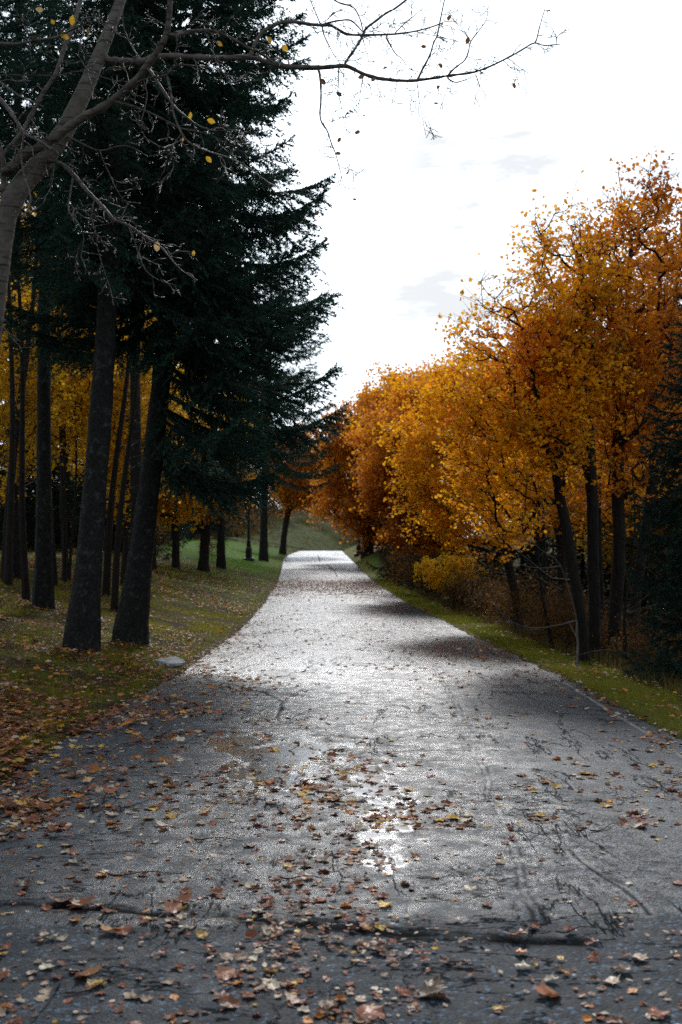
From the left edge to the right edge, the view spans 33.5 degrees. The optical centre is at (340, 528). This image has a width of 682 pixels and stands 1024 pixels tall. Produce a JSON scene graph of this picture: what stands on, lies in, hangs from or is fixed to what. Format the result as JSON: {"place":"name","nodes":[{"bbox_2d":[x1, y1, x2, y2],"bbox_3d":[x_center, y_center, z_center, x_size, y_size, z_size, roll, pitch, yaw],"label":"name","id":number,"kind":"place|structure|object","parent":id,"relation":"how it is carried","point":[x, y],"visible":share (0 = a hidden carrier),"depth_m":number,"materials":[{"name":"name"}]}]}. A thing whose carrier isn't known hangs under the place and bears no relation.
{"place":"outdoors","nodes":[
{"label":"outdoors","id":0,"kind":"place"},
{"bbox_2d":[1,537,289,606],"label":"grass","id":1,"kind":"structure","parent":0,"point":[247,564],"depth_m":56.93,"materials":[{"name":"plant"}]},
{"bbox_2d":[0,551,681,1023],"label":"road","id":2,"kind":"structure","parent":0,"point":[596,871],"depth_m":5.85,"materials":[{"name":"asphalt"}]},
{"bbox_2d":[65,970,149,993],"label":"twig","id":3,"kind":"object","parent":2,"relation":"on","point":[78,992],"visible":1,"depth_m":3.94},
{"bbox_2d":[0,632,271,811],"bbox_3d":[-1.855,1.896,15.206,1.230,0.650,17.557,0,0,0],"label":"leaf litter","id":4,"kind":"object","parent":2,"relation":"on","point":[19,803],"visible":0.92,"depth_m":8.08,"materials":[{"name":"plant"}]},
{"bbox_2d":[158,899,182,916],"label":"fallen leaf","id":5,"kind":"object","parent":2,"relation":"on","point":[172,907],"visible":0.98,"depth_m":4.79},
{"bbox_2d":[212,964,234,979],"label":"fallen leaf","id":6,"kind":"object","parent":2,"relation":"on","point":[225,973],"visible":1,"depth_m":4.08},
{"bbox_2d":[218,993,240,1007],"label":"fallen leaf","id":7,"kind":"object","parent":2,"relation":"on","point":[230,1000],"visible":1,"depth_m":3.82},
{"bbox_2d":[0,618,681,830],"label":"leaf litter","id":8,"kind":"object","parent":2,"relation":"on","point":[34,817],"visible":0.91,"depth_m":7.38,"materials":[{"name":"plant"}]},
{"bbox_2d":[0,824,681,1023],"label":"leaf litter","id":9,"kind":"object","parent":2,"relation":"on","point":[325,1005],"visible":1,"depth_m":4.37,"materials":[{"name":"plant"}]},
{"bbox_2d":[418,976,448,996],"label":"fallen leaf","id":10,"kind":"object","parent":9,"relation":"on","point":[434,988],"visible":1,"depth_m":3.92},
{"bbox_2d":[257,551,434,617],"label":"leaf litter","id":11,"kind":"object","parent":2,"relation":"on","point":[299,585],"visible":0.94,"depth_m":51.27,"materials":[{"name":"plant"}]},
{"bbox_2d":[355,1004,384,1019],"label":"fallen leaf","id":12,"kind":"object","parent":2,"relation":"on","point":[370,1011],"visible":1,"depth_m":3.74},
{"bbox_2d":[532,978,563,996],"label":"fallen leaf","id":13,"kind":"object","parent":2,"relation":"on","point":[543,988],"visible":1,"depth_m":3.90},
{"bbox_2d":[0,504,681,783],"bbox_3d":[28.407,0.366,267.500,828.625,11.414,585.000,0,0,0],"label":"ground","id":14,"kind":"structure","parent":0,"point":[331,544],"depth_m":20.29,"materials":[{"name":"plant"}]},
{"bbox_2d":[0,415,31,549],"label":"spruce tree","id":15,"kind":"object","parent":14,"relation":"on","point":[2,507],"visible":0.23,"depth_m":43.86,"materials":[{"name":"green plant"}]},
{"bbox_2d":[0,177,36,585],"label":"slender tree","id":16,"kind":"object","parent":14,"relation":"on","point":[8,571],"visible":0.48,"depth_m":24.07,"materials":[{"name":"brown wood"}]},
{"bbox_2d":[0,183,39,580],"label":"slender tree","id":17,"kind":"object","parent":14,"relation":"on","point":[16,460],"visible":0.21,"depth_m":24.95,"materials":[{"name":"plant"}]},
{"bbox_2d":[0,179,66,600],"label":"slender tree","id":18,"kind":"object","parent":14,"relation":"on","point":[25,586],"visible":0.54,"depth_m":20.91,"materials":[{"name":"brown wood"}]},
{"bbox_2d":[0,425,81,545],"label":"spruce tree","id":19,"kind":"object","parent":14,"relation":"on","point":[68,526],"visible":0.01,"depth_m":57.79,"materials":[{"name":"green plant"}]},
{"bbox_2d":[0,443,83,551],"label":"spruce tree","id":20,"kind":"object","parent":14,"relation":"on","point":[30,513],"visible":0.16,"depth_m":47.70,"materials":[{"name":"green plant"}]},
{"bbox_2d":[0,280,84,503],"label":"maple tree","id":21,"kind":"object","parent":14,"relation":"on","point":[32,417],"visible":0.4,"depth_m":25.83,"materials":[{"name":"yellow plant"}]},
{"bbox_2d":[0,0,89,188],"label":"spruce tree","id":22,"kind":"object","parent":14,"relation":"on","point":[12,49],"visible":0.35,"depth_m":16.56,"materials":[{"name":"green plant"}]},
{"bbox_2d":[0,0,95,577],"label":"spruce tree","id":23,"kind":"object","parent":14,"relation":"on","point":[16,558],"visible":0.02,"depth_m":26.85,"materials":[{"name":"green plant"}]},
{"bbox_2d":[20,261,80,585],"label":"slender tree","id":24,"kind":"object","parent":14,"relation":"on","point":[55,567],"visible":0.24,"depth_m":26.94,"materials":[{"name":"brown wood"}]},
{"bbox_2d":[0,425,106,546],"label":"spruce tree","id":25,"kind":"object","parent":14,"relation":"on","point":[68,483],"visible":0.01,"depth_m":58.98,"materials":[{"name":"green plant"}]},
{"bbox_2d":[34,306,81,582],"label":"slender tree","id":26,"kind":"object","parent":14,"relation":"on","point":[64,519],"visible":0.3,"depth_m":28.90,"materials":[{"name":"brown wood"}]},
{"bbox_2d":[0,0,119,609],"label":"spruce tree","id":27,"kind":"object","parent":14,"relation":"on","point":[43,596],"visible":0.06,"depth_m":19.92,"materials":[{"name":"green plant"}]},
{"bbox_2d":[0,275,142,578],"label":"maple tree","id":28,"kind":"object","parent":14,"relation":"on","point":[81,420],"visible":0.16,"depth_m":29.52,"materials":[{"name":"yellow plant"}]},
{"bbox_2d":[57,330,120,580],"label":"slender tree","id":29,"kind":"object","parent":14,"relation":"on","point":[72,534],"visible":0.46,"depth_m":30.00,"materials":[{"name":"brown wood"}]},
{"bbox_2d":[1,258,185,506],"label":"maple tree","id":30,"kind":"object","parent":14,"relation":"on","point":[71,456],"visible":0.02,"depth_m":36.06,"materials":[{"name":"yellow plant"}]},
{"bbox_2d":[60,449,170,559],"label":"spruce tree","id":31,"kind":"object","parent":14,"relation":"on","point":[114,525],"visible":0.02,"depth_m":55.34,"materials":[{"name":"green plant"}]},
{"bbox_2d":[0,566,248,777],"bbox_3d":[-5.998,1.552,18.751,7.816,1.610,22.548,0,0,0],"label":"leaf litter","id":32,"kind":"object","parent":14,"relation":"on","point":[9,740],"visible":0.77,"depth_m":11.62,"materials":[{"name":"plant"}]},
{"bbox_2d":[102,336,146,595],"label":"slender tree","id":33,"kind":"object","parent":14,"relation":"on","point":[106,586],"visible":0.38,"depth_m":26.93,"materials":[{"name":"plant"}]},
{"bbox_2d":[106,305,151,611],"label":"slender tree","id":34,"kind":"object","parent":14,"relation":"on","point":[115,574],"visible":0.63,"depth_m":23.95,"materials":[{"name":"brown wood"}]},
{"bbox_2d":[58,326,209,584],"bbox_3d":[-6.206,-2.166,33.119,5.092,8.303,5.838,0,0,0],"label":"maple tree","id":35,"kind":"object","parent":14,"relation":"on","point":[126,518],"visible":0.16,"depth_m":32.40,"materials":[{"name":"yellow plant"}]},
{"bbox_2d":[28,5,245,541],"bbox_3d":[-4.832,-6.967,26.140,5.085,18.402,4.694,0,0,21],"label":"spruce tree","id":36,"kind":"object","parent":14,"relation":"on","point":[134,461],"visible":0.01,"depth_m":25.91,"materials":[{"name":"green plant"}]},
{"bbox_2d":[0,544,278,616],"bbox_3d":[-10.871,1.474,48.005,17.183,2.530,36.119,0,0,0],"label":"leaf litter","id":37,"kind":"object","parent":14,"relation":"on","point":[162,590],"visible":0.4,"depth_m":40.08,"materials":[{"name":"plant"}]},
{"bbox_2d":[0,0,284,652],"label":"spruce tree","id":38,"kind":"object","parent":14,"relation":"on","point":[82,629],"visible":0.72,"depth_m":14.90,"materials":[{"name":"green plant"}]},
{"bbox_2d":[129,516,182,556],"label":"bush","id":39,"kind":"object","parent":14,"relation":"on","point":[164,550],"visible":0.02,"depth_m":61.90,"materials":[{"name":"green plant"}]},
{"bbox_2d":[155,518,170,551],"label":"bush","id":40,"kind":"object","parent":14,"relation":"on","point":[158,537],"visible":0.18,"depth_m":59.94,"materials":[{"name":"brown plant"}]},
{"bbox_2d":[67,319,268,570],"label":"maple tree","id":41,"kind":"object","parent":14,"relation":"on","point":[154,564],"depth_m":45.85,"materials":[{"name":"orange plant"}]},
{"bbox_2d":[155,656,184,667],"bbox_3d":[-2.328,1.864,15.576,0.332,0.202,0.389,0,0,34],"label":"rock","id":42,"kind":"object","parent":14,"relation":"on","point":[173,662],"visible":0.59,"depth_m":15.50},
{"bbox_2d":[0,0,353,646],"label":"spruce tree","id":43,"kind":"object","parent":14,"relation":"on","point":[227,448],"visible":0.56,"depth_m":16.55,"materials":[{"name":"green plant"}]},
{"bbox_2d":[156,444,224,569],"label":"maple tree","id":44,"kind":"object","parent":14,"relation":"on","point":[175,517],"visible":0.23,"depth_m":49.48,"materials":[{"name":"orange plant"}]},
{"bbox_2d":[193,527,227,560],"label":"bush","id":45,"kind":"object","parent":14,"relation":"on","point":[211,547],"visible":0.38,"depth_m":66.05,"materials":[{"name":"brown plant"}]},
{"bbox_2d":[168,462,258,571],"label":"maple tree","id":46,"kind":"object","parent":14,"relation":"on","point":[205,538],"visible":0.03,"depth_m":53.81,"materials":[{"name":"orange plant"}]},
{"bbox_2d":[210,514,232,541],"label":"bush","id":47,"kind":"object","parent":14,"relation":"on","point":[214,528],"visible":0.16,"depth_m":115.64,"materials":[{"name":"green plant"}]},
{"bbox_2d":[176,273,294,568],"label":"spruce tree","id":48,"kind":"object","parent":14,"relation":"on","point":[221,560],"visible":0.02,"depth_m":59.84,"materials":[{"name":"green plant"}]},
{"bbox_2d":[225,509,254,538],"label":"bush","id":49,"kind":"object","parent":14,"relation":"on","point":[234,522],"visible":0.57,"depth_m":124.93,"materials":[{"name":"brown plant"}]},
{"bbox_2d":[243,509,254,561],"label":"lamp post","id":50,"kind":"object","parent":14,"relation":"on","point":[248,552],"visible":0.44,"depth_m":79.88,"materials":[{"name":"black metal"}]},
{"bbox_2d":[244,506,278,537],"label":"bush","id":51,"kind":"object","parent":14,"relation":"on","point":[256,520],"visible":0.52,"depth_m":139.72,"materials":[{"name":"brown plant"}]},
{"bbox_2d":[194,514,351,552],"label":"grass","id":52,"kind":"structure","parent":14,"relation":"on","point":[301,549],"depth_m":148.94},
{"bbox_2d":[0,0,568,351],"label":"birch tree","id":53,"kind":"object","parent":14,"relation":"on","point":[43,155],"visible":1,"depth_m":6.96,"materials":[{"name":"grey plant"}]},
{"bbox_2d":[245,206,344,561],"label":"spruce tree","id":54,"kind":"object","parent":14,"relation":"on","point":[263,542],"visible":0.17,"depth_m":85.67,"materials":[{"name":"green plant"}]},
{"bbox_2d":[261,421,344,554],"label":"maple tree","id":55,"kind":"object","parent":14,"relation":"on","point":[286,498],"visible":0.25,"depth_m":110.36,"materials":[{"name":"orange plant"}]},
{"bbox_2d":[300,377,411,558],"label":"maple tree","id":56,"kind":"object","parent":14,"relation":"on","point":[341,495],"visible":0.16,"depth_m":90.11,"materials":[{"name":"orange plant"}]},
{"bbox_2d":[344,360,431,575],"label":"maple tree","id":57,"kind":"object","parent":14,"relation":"on","point":[372,393],"visible":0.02,"depth_m":69.26,"materials":[{"name":"orange plant"}]},
{"bbox_2d":[368,544,412,581],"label":"bush","id":58,"kind":"object","parent":14,"relation":"on","point":[387,563],"visible":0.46,"depth_m":57.91,"materials":[{"name":"brown plant"}]},
{"bbox_2d":[366,516,415,586],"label":"spruce tree","id":59,"kind":"object","parent":14,"relation":"on","point":[385,550],"visible":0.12,"depth_m":61.86,"materials":[{"name":"green plant"}]},
{"bbox_2d":[338,372,474,607],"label":"maple tree","id":60,"kind":"object","parent":14,"relation":"on","point":[374,476],"visible":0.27,"depth_m":40.91,"materials":[{"name":"orange plant"}]},
{"bbox_2d":[383,544,431,590],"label":"bush","id":61,"kind":"object","parent":14,"relation":"on","point":[394,559],"visible":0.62,"depth_m":49.88,"materials":[{"name":"brown plant"}]},
{"bbox_2d":[396,531,439,597],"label":"spruce tree","id":62,"kind":"object","parent":14,"relation":"on","point":[408,583],"visible":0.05,"depth_m":51.90,"materials":[{"name":"green plant"}]},
{"bbox_2d":[392,549,444,596],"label":"bush","id":63,"kind":"object","parent":14,"relation":"on","point":[415,573],"visible":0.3,"depth_m":44.08,"materials":[{"name":"brown plant"}]},
{"bbox_2d":[411,561,452,600],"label":"bush","id":64,"kind":"object","parent":14,"relation":"on","point":[430,589],"visible":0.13,"depth_m":39.87,"materials":[{"name":"brown plant"}]},
{"bbox_2d":[347,339,525,579],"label":"maple tree","id":65,"kind":"object","parent":14,"relation":"on","point":[402,379],"visible":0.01,"depth_m":54.86,"materials":[{"name":"orange plant"}]},
{"bbox_2d":[412,548,488,610],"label":"sapling","id":66,"kind":"object","parent":14,"relation":"on","point":[429,571],"visible":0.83,"depth_m":33.67,"materials":[{"name":"plant"}]},
{"bbox_2d":[422,564,482,606],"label":"bush","id":67,"kind":"object","parent":14,"relation":"on","point":[444,588],"visible":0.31,"depth_m":35.91,"materials":[{"name":"brown plant"}]},
{"bbox_2d":[357,347,551,632],"bbox_3d":[2.810,-0.683,25.027,5.051,6.758,4.715,0,0,41],"label":"maple tree","id":68,"kind":"object","parent":14,"relation":"on","point":[424,478],"visible":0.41,"depth_m":24.42,"materials":[{"name":"orange plant"}]},
{"bbox_2d":[422,512,502,617],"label":"spruce tree","id":69,"kind":"object","parent":14,"relation":"on","point":[460,553],"visible":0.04,"depth_m":45.83,"materials":[{"name":"green plant"}]},
{"bbox_2d":[441,556,505,614],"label":"bush","id":70,"kind":"object","parent":14,"relation":"on","point":[477,567],"visible":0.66,"depth_m":31.90,"materials":[{"name":"brown plant"}]},
{"bbox_2d":[441,549,517,612],"bbox_3d":[4.639,2.038,36.036,2.829,2.802,2.628,0,0,-18],"label":"bush","id":71,"kind":"object","parent":14,"relation":"on","point":[493,567],"visible":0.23,"depth_m":35.99,"materials":[{"name":"brown plant"}]},
{"bbox_2d":[459,573,509,621],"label":"bush","id":72,"kind":"object","parent":14,"relation":"on","point":[481,608],"visible":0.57,"depth_m":28.97,"materials":[{"name":"brown plant"}]},
{"bbox_2d":[466,521,518,618],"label":"spruce tree","id":73,"kind":"object","parent":14,"relation":"on","point":[482,558],"visible":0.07,"depth_m":49.82,"materials":[{"name":"green plant"}]},
{"bbox_2d":[473,573,538,626],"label":"bush","id":74,"kind":"object","parent":14,"relation":"on","point":[496,591],"visible":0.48,"depth_m":25.91,"materials":[{"name":"brown plant"}]},
{"bbox_2d":[479,504,555,619],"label":"spruce tree","id":75,"kind":"object","parent":14,"relation":"on","point":[528,552],"visible":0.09,"depth_m":43.73,"materials":[{"name":"green plant"}]},
{"bbox_2d":[414,236,623,663],"bbox_3d":[2.646,-0.920,17.087,3.102,6.565,3.452,0,0,0],"label":"maple tree","id":76,"kind":"object","parent":14,"relation":"on","point":[521,429],"visible":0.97,"depth_m":16.60,"materials":[{"name":"orange plant"}]},
{"bbox_2d":[475,563,566,632],"bbox_3d":[3.920,1.690,24.070,1.913,1.961,1.726,0,0,36],"label":"bush","id":77,"kind":"object","parent":14,"relation":"on","point":[511,597],"visible":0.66,"depth_m":24.04,"materials":[{"name":"brown plant"}]},
{"bbox_2d":[374,579,681,732],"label":"grass","id":78,"kind":"structure","parent":14,"relation":"on","point":[604,687],"depth_m":16.87,"materials":[{"name":"plant"}]},
{"bbox_2d":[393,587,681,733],"bbox_3d":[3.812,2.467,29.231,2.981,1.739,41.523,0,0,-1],"label":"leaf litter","id":79,"kind":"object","parent":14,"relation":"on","point":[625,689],"visible":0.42,"depth_m":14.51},
{"bbox_2d":[509,590,575,642],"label":"bush","id":80,"kind":"object","parent":14,"relation":"on","point":[516,608],"visible":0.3,"depth_m":21.94,"materials":[{"name":"plant"}]},
{"bbox_2d":[497,556,587,625],"bbox_3d":[5.622,2.193,30.913,2.925,2.999,2.639,0,0,9],"label":"bush","id":81,"kind":"object","parent":14,"relation":"on","point":[551,571],"visible":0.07,"depth_m":30.75,"materials":[{"name":"plant"}]},
{"bbox_2d":[511,515,577,615],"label":"spruce tree","id":82,"kind":"object","parent":14,"relation":"on","point":[550,541],"visible":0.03,"depth_m":51.81,"materials":[{"name":"green plant"}]},
{"bbox_2d":[493,442,599,648],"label":"slender tree","id":83,"kind":"object","parent":14,"relation":"on","point":[542,597],"visible":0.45,"depth_m":19.95,"materials":[{"name":"brown wood"}]},
{"bbox_2d":[516,462,577,634],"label":"slender tree","id":84,"kind":"object","parent":14,"relation":"on","point":[544,550],"visible":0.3,"depth_m":25.94,"materials":[{"name":"plant"}]},
{"bbox_2d":[488,536,626,664],"bbox_3d":[3.106,1.089,16.214,2.085,1.970,0.406,0,0,-2],"label":"bare shrub","id":85,"kind":"object","parent":14,"relation":"on","point":[534,628],"visible":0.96,"depth_m":16.30,"materials":[{"name":"grey plant"}]},
{"bbox_2d":[518,582,601,645],"bbox_3d":[4.086,1.746,20.984,1.741,1.724,1.617,0,0,0],"label":"bush","id":86,"kind":"object","parent":14,"relation":"on","point":[557,612],"visible":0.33,"depth_m":21.02,"materials":[{"name":"plant"}]},
{"bbox_2d":[522,583,606,653],"bbox_3d":[3.995,1.755,19.944,1.575,1.615,1.421,0,0,27],"label":"bush","id":87,"kind":"object","parent":14,"relation":"on","point":[555,622],"visible":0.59,"depth_m":19.96,"materials":[{"name":"plant"}]},
{"bbox_2d":[471,349,671,644],"bbox_3d":[5.793,-0.970,29.036,5.403,9.174,5.610,0,0,-29],"label":"maple tree","id":88,"kind":"object","parent":14,"relation":"on","point":[556,527],"visible":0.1,"depth_m":28.08,"materials":[{"name":"orange plant"}]},
{"bbox_2d":[488,170,663,660],"bbox_3d":[3.596,-1.398,17.594,2.656,7.732,3.614,0,0,0],"label":"maple tree","id":89,"kind":"object","parent":14,"relation":"on","point":[601,294],"visible":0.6,"depth_m":16.84,"materials":[{"name":"orange plant"}]},
{"bbox_2d":[529,584,622,648],"bbox_3d":[5.710,2.435,26.992,2.532,2.341,2.564,0,0,-22],"label":"bush","id":90,"kind":"object","parent":14,"relation":"on","point":[605,608],"visible":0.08,"depth_m":27.10,"materials":[{"name":"plant"}]},
{"bbox_2d":[536,514,625,647],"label":"spruce tree","id":91,"kind":"object","parent":14,"relation":"on","point":[582,565],"visible":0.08,"depth_m":41.91,"materials":[{"name":"green plant"}]},
{"bbox_2d":[554,609,629,662],"bbox_3d":[4.431,2.019,19.488,1.477,1.366,1.496,0,0,-3],"label":"bush","id":92,"kind":"object","parent":14,"relation":"on","point":[573,639],"visible":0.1,"depth_m":19.62,"materials":[{"name":"plant"}]},
{"bbox_2d":[549,431,644,656],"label":"slender tree","id":93,"kind":"object","parent":14,"relation":"on","point":[601,574],"visible":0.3,"depth_m":21.92,"materials":[{"name":"brown wood"}]},
{"bbox_2d":[535,146,681,665],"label":"maple tree","id":94,"kind":"object","parent":14,"relation":"on","point":[652,368],"visible":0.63,"depth_m":17.83,"materials":[{"name":"orange plant"}]},
{"bbox_2d":[540,325,678,610],"bbox_3d":[9.799,-1.632,40.223,7.982,12.694,7.845,0,0,0],"label":"maple tree","id":95,"kind":"object","parent":14,"relation":"on","point":[582,549],"visible":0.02,"depth_m":39.85,"materials":[{"name":"plant"}]},
{"bbox_2d":[544,446,676,667],"bbox_3d":[4.151,0.604,17.084,2.319,3.905,1.782,0,0,15],"label":"slender tree","id":96,"kind":"object","parent":14,"relation":"on","point":[625,607],"visible":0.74,"depth_m":16.99,"materials":[{"name":"brown wood"}]},
{"bbox_2d":[546,483,681,660],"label":"slender tree","id":97,"kind":"object","parent":14,"relation":"on","point":[657,585],"visible":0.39,"depth_m":17.01,"materials":[{"name":"green wood"}]},
{"bbox_2d":[586,605,648,665],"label":"bush","id":98,"kind":"object","parent":14,"relation":"on","point":[605,638],"visible":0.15,"depth_m":18.84,"materials":[{"name":"brown plant"}]},
{"bbox_2d":[573,305,681,670],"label":"maple tree","id":99,"kind":"object","parent":14,"relation":"on","point":[607,546],"visible":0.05,"depth_m":32.88,"materials":[{"name":"plant"}]},
{"bbox_2d":[586,507,674,652],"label":"spruce tree","id":100,"kind":"object","parent":14,"relation":"on","point":[643,602],"visible":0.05,"depth_m":39.68,"materials":[{"name":"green plant"}]},
{"bbox_2d":[592,606,680,668],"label":"bush","id":101,"kind":"object","parent":14,"relation":"on","point":[620,645],"visible":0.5,"depth_m":17.03,"materials":[{"name":"brown plant"}]},
{"bbox_2d":[599,185,681,668],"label":"maple tree","id":102,"kind":"object","parent":14,"relation":"on","point":[647,492],"visible":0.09,"depth_m":20.96,"materials":[{"name":"orange plant"}]},
{"bbox_2d":[600,532,681,663],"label":"slender tree","id":103,"kind":"object","parent":14,"relation":"on","point":[646,590],"visible":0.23,"depth_m":18.01,"materials":[{"name":"plant"}]},
{"bbox_2d":[604,586,681,677],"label":"bush","id":104,"kind":"object","parent":14,"relation":"on","point":[605,611],"visible":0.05,"depth_m":24.85,"materials":[{"name":"brown plant"}]},
{"bbox_2d":[615,261,681,687],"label":"spruce tree","id":105,"kind":"object","parent":14,"relation":"on","point":[665,594],"visible":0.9,"depth_m":14.23,"materials":[{"name":"green plant"}]},
{"bbox_2d":[616,621,681,677],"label":"bush","id":106,"kind":"object","parent":14,"relation":"on","point":[640,650],"visible":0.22,"depth_m":15.96,"materials":[{"name":"brown plant"}]},
{"bbox_2d":[0,0,681,537],"label":"sky","id":107,"kind":"structure","parent":0,"point":[399,253],"materials":[{"name":"white"}]},
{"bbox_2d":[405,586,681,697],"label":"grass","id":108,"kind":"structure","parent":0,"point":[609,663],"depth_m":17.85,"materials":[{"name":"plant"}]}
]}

